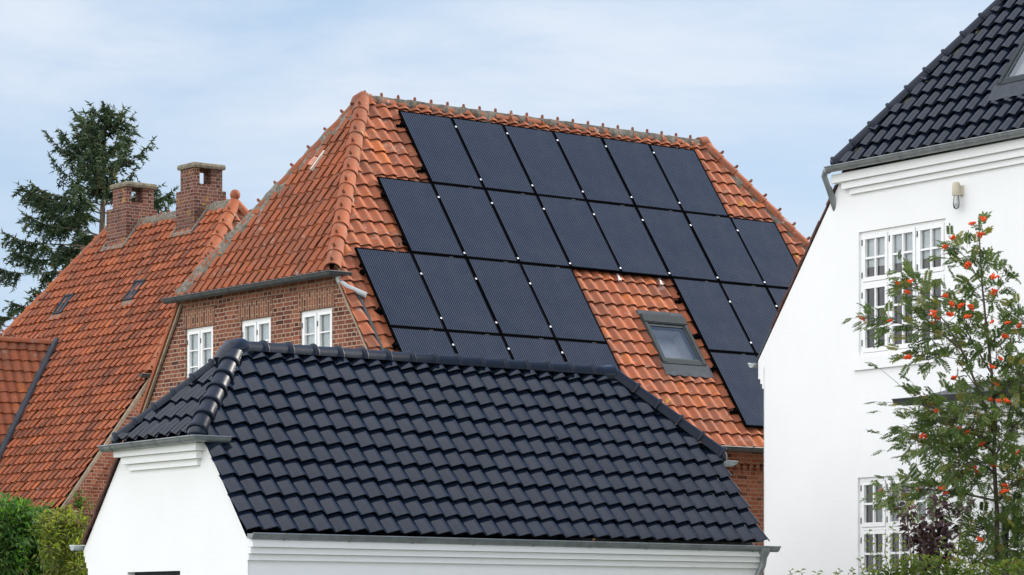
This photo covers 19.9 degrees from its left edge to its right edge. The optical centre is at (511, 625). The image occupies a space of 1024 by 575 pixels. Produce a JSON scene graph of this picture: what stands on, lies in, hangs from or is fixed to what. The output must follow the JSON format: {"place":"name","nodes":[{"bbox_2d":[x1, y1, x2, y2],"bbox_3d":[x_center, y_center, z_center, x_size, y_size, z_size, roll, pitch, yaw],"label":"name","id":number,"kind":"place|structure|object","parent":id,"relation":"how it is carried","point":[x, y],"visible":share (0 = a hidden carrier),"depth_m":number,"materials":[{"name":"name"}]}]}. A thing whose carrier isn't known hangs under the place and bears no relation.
{"place":"outdoors","nodes":[
{"label":"outdoors","id":0,"kind":"place"},
{"bbox_2d":[0,162,251,570],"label":"brick house","id":1,"kind":"structure","parent":0,"point":[82,334],"depth_m":62.09,"materials":[{"name":"ceramic"}]},
{"bbox_2d":[66,487,97,510],"bbox_3d":[-8.529,-2.493,57.823,0.644,0.491,0.368,0,0,-23],"label":"wild plant","id":2,"kind":"object","parent":1,"relation":"on","point":[78,502],"visible":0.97,"depth_m":57.82,"materials":[{"name":"green plant"}]},
{"bbox_2d":[69,338,780,574],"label":"white garage","id":3,"kind":"structure","parent":0,"point":[239,456],"depth_m":34.07,"materials":[{"name":"black tile"}]},
{"bbox_2d":[135,571,179,574],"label":"garage door","id":4,"kind":"structure","parent":3,"relation":"in","point":[163,572],"depth_m":33.41,"materials":[{"name":"grey metal"}]},
{"bbox_2d":[0,0,994,332],"label":"sky","id":5,"kind":"structure","parent":0,"point":[779,87],"materials":[{"name":"blue"}]},
{"label":"ground","id":6,"kind":"structure","parent":0,"visible":0},
{"bbox_2d":[0,492,87,574],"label":"shrub","id":7,"kind":"object","parent":6,"relation":"on","point":[19,544],"visible":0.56,"depth_m":37.80,"materials":[{"name":"green plant"}]},
{"bbox_2d":[28,503,89,574],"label":"shrub","id":8,"kind":"object","parent":6,"relation":"on","point":[62,530],"visible":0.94,"depth_m":37.23,"materials":[{"name":"green plant"}]},
{"bbox_2d":[0,100,179,331],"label":"fir tree","id":9,"kind":"object","parent":6,"relation":"on","point":[93,168],"visible":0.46,"depth_m":79.47,"materials":[{"name":"green plant"}]},
{"bbox_2d":[137,90,810,574],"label":"brick house","id":10,"kind":"structure","parent":6,"relation":"on","point":[281,262],"depth_m":46.66,"materials":[{"name":"orange ceramic"}]},
{"bbox_2d":[187,326,212,377],"bbox_3d":[-5.008,-4.200,47.226,0.111,1.260,0.860,0,0,-38],"label":"window","id":11,"kind":"structure","parent":10,"relation":"in","point":[199,340],"depth_m":47.24,"materials":[{"name":"white paint"}]},
{"bbox_2d":[242,317,270,342],"bbox_3d":[-3.978,-4.200,45.893,0.111,1.260,0.890,0,0,-38],"label":"window","id":12,"kind":"structure","parent":10,"relation":"in","point":[258,329],"depth_m":45.88,"materials":[{"name":"white paint"}]},
{"bbox_2d":[302,307,331,346],"bbox_3d":[-2.938,-4.200,44.548,0.111,1.260,0.890,0,0,-38],"label":"window","id":13,"kind":"structure","parent":10,"relation":"in","point":[316,324],"depth_m":44.52,"materials":[{"name":"white paint"}]},
{"bbox_2d":[354,247,445,330],"bbox_3d":[-1.755,-5.093,44.340,1.169,1.564,0.134,0,-35,-38],"label":"solar panel","id":14,"kind":"object","parent":10,"relation":"on","point":[399,289],"visible":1,"depth_m":44.31,"materials":[{"name":"black glass"}]},
{"bbox_2d":[377,176,465,257],"bbox_3d":[-1.479,-6.377,45.712,1.168,1.564,0.134,0,-35,-38],"label":"solar panel","id":15,"kind":"object","parent":10,"relation":"on","point":[421,218],"visible":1,"depth_m":45.68,"materials":[{"name":"black glass"}]},
{"bbox_2d":[389,326,456,354],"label":"solar panel","id":16,"kind":"object","parent":10,"relation":"on","point":[428,341],"visible":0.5,"depth_m":43.84,"materials":[{"name":"black glass"}]},
{"bbox_2d":[396,110,483,188],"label":"solar panel","id":17,"kind":"object","parent":10,"relation":"on","point":[440,149],"visible":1,"depth_m":47.05,"materials":[{"name":"black glass"}]},
{"bbox_2d":[411,252,500,334],"bbox_3d":[-0.871,-5.101,45.007,1.068,1.564,0.099,0,-36,-38],"label":"solar panel","id":18,"kind":"object","parent":10,"relation":"on","point":[456,294],"visible":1,"depth_m":44.97,"materials":[{"name":"black glass"}]},
{"bbox_2d":[432,183,518,262],"bbox_3d":[-0.589,-6.386,46.381,1.068,1.564,0.099,0,-35,-38],"label":"solar panel","id":19,"kind":"object","parent":10,"relation":"on","point":[475,223],"visible":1,"depth_m":46.34,"materials":[{"name":"black glass"}]},
{"bbox_2d":[447,331,512,359],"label":"solar panel","id":20,"kind":"object","parent":10,"relation":"on","point":[470,344],"visible":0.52,"depth_m":44.50,"materials":[{"name":"black glass"}]},
{"bbox_2d":[451,117,535,194],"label":"solar panel","id":21,"kind":"object","parent":10,"relation":"on","point":[493,156],"visible":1,"depth_m":47.71,"materials":[{"name":"black glass"}]},
{"bbox_2d":[466,258,554,338],"bbox_3d":[-0.025,-5.105,45.660,1.068,1.564,0.099,0,-36,-38],"label":"solar panel","id":22,"kind":"object","parent":10,"relation":"on","point":[513,304],"visible":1,"depth_m":45.62,"materials":[{"name":"black glass"}]},
{"bbox_2d":[485,189,570,267],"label":"solar panel","id":23,"kind":"object","parent":10,"relation":"on","point":[528,229],"visible":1,"depth_m":46.99,"materials":[{"name":"black glass"}]},
{"bbox_2d":[502,335,565,362],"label":"solar panel","id":24,"kind":"object","parent":10,"relation":"on","point":[533,349],"visible":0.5,"depth_m":45.15,"materials":[{"name":"black glass"}]},
{"bbox_2d":[503,124,585,199],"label":"solar panel","id":25,"kind":"object","parent":10,"relation":"on","point":[544,162],"visible":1,"depth_m":48.37,"materials":[{"name":"black glass"}]},
{"bbox_2d":[520,263,606,342],"bbox_3d":[0.800,-5.099,46.301,1.049,1.564,0.094,0,-36,-38],"label":"solar panel","id":26,"kind":"object","parent":10,"relation":"on","point":[564,303],"visible":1,"depth_m":46.27,"materials":[{"name":"black glass"}]},
{"bbox_2d":[537,195,621,281],"bbox_3d":[1.110,-6.335,47.650,1.068,1.694,0.104,0,-35,-38],"label":"solar panel","id":27,"kind":"object","parent":10,"relation":"on","point":[579,234],"visible":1,"depth_m":47.63,"materials":[{"name":"black glass"}]},
{"bbox_2d":[556,339,621,371],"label":"solar panel","id":28,"kind":"object","parent":10,"relation":"on","point":[586,352],"visible":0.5,"depth_m":45.79,"materials":[{"name":"black glass"}]},
{"bbox_2d":[553,131,634,205],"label":"solar panel","id":29,"kind":"object","parent":10,"relation":"on","point":[593,168],"visible":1,"depth_m":49.01,"materials":[{"name":"black glass"}]},
{"bbox_2d":[587,201,669,285],"bbox_3d":[1.943,-6.330,48.297,1.068,1.694,0.104,0,-36,-38],"label":"solar panel","id":30,"kind":"object","parent":10,"relation":"on","point":[628,239],"visible":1,"depth_m":48.28,"materials":[{"name":"black glass"}]},
{"bbox_2d":[602,137,682,210],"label":"solar panel","id":31,"kind":"object","parent":10,"relation":"on","point":[643,177],"visible":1,"depth_m":49.66,"materials":[{"name":"black glass"}]},
{"bbox_2d":[636,206,718,281],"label":"solar panel","id":32,"kind":"object","parent":10,"relation":"on","point":[677,244],"visible":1,"depth_m":48.93,"materials":[{"name":"black glass"}]},
{"bbox_2d":[649,144,728,216],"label":"solar panel","id":33,"kind":"object","parent":10,"relation":"on","point":[688,179],"visible":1,"depth_m":50.31,"materials":[{"name":"black glass"}]},
{"bbox_2d":[671,277,755,353],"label":"solar panel","id":34,"kind":"object","parent":10,"relation":"on","point":[713,317],"visible":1,"depth_m":48.20,"materials":[{"name":"black glass"}]},
{"bbox_2d":[684,212,765,286],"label":"solar panel","id":35,"kind":"object","parent":10,"relation":"on","point":[726,252],"visible":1,"depth_m":49.59,"materials":[{"name":"black glass"}]},
{"bbox_2d":[708,351,763,427],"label":"solar panel","id":36,"kind":"object","parent":10,"relation":"on","point":[738,375],"visible":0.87,"depth_m":47.43,"materials":[{"name":"black glass"}]},
{"bbox_2d":[720,282,777,355],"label":"solar panel","id":37,"kind":"object","parent":10,"relation":"on","point":[754,307],"visible":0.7,"depth_m":48.91,"materials":[{"name":"black glass"}]},
{"bbox_2d":[730,217,797,287],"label":"solar panel","id":38,"kind":"object","parent":10,"relation":"on","point":[773,259],"visible":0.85,"depth_m":50.25,"materials":[{"name":"black glass"}]},
{"bbox_2d":[766,286,787,308],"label":"solar panel","id":39,"kind":"object","parent":10,"relation":"on","point":[776,294],"visible":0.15,"depth_m":49.57,"materials":[{"name":"black glass"}]},
{"bbox_2d":[748,0,1023,574],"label":"white house","id":40,"kind":"structure","parent":6,"relation":"on","point":[924,140],"depth_m":39.28,"materials":[{"name":"white paint"}]},
{"bbox_2d":[859,473,939,574],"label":"window","id":41,"kind":"structure","parent":40,"relation":"in","point":[879,521],"depth_m":39.32,"materials":[{"name":"white paint"}]},
{"bbox_2d":[860,219,944,356],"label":"window","id":42,"kind":"structure","parent":40,"relation":"in","point":[879,249],"depth_m":39.08,"materials":[{"name":"white paint"}]},
{"bbox_2d":[952,182,963,209],"bbox_3d":[5.779,-5.575,37.835,0.144,0.350,0.110,0,0,-35],"label":"wall lamp","id":43,"kind":"object","parent":40,"relation":"attached to","point":[957,189],"visible":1,"depth_m":37.81,"materials":[{"name":"beige plastic"}]},
{"bbox_2d":[994,497,1023,574],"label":"window","id":44,"kind":"structure","parent":40,"relation":"in","point":[1009,533],"depth_m":35.95,"materials":[{"name":"white paint"}]},
{"bbox_2d":[789,522,1023,574],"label":"hedge","id":45,"kind":"object","parent":6,"relation":"on","point":[916,568],"visible":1,"depth_m":31.59,"materials":[{"name":"green plant"}]},
{"bbox_2d":[841,211,1023,574],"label":"rowan tree","id":46,"kind":"object","parent":6,"relation":"on","point":[958,437],"visible":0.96,"depth_m":33.40,"materials":[{"name":"green plant"}]},
{"bbox_2d":[891,493,976,573],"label":"shrub","id":47,"kind":"object","parent":6,"relation":"on","point":[925,536],"visible":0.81,"depth_m":32.47,"materials":[{"name":"purple plant"}]}
]}

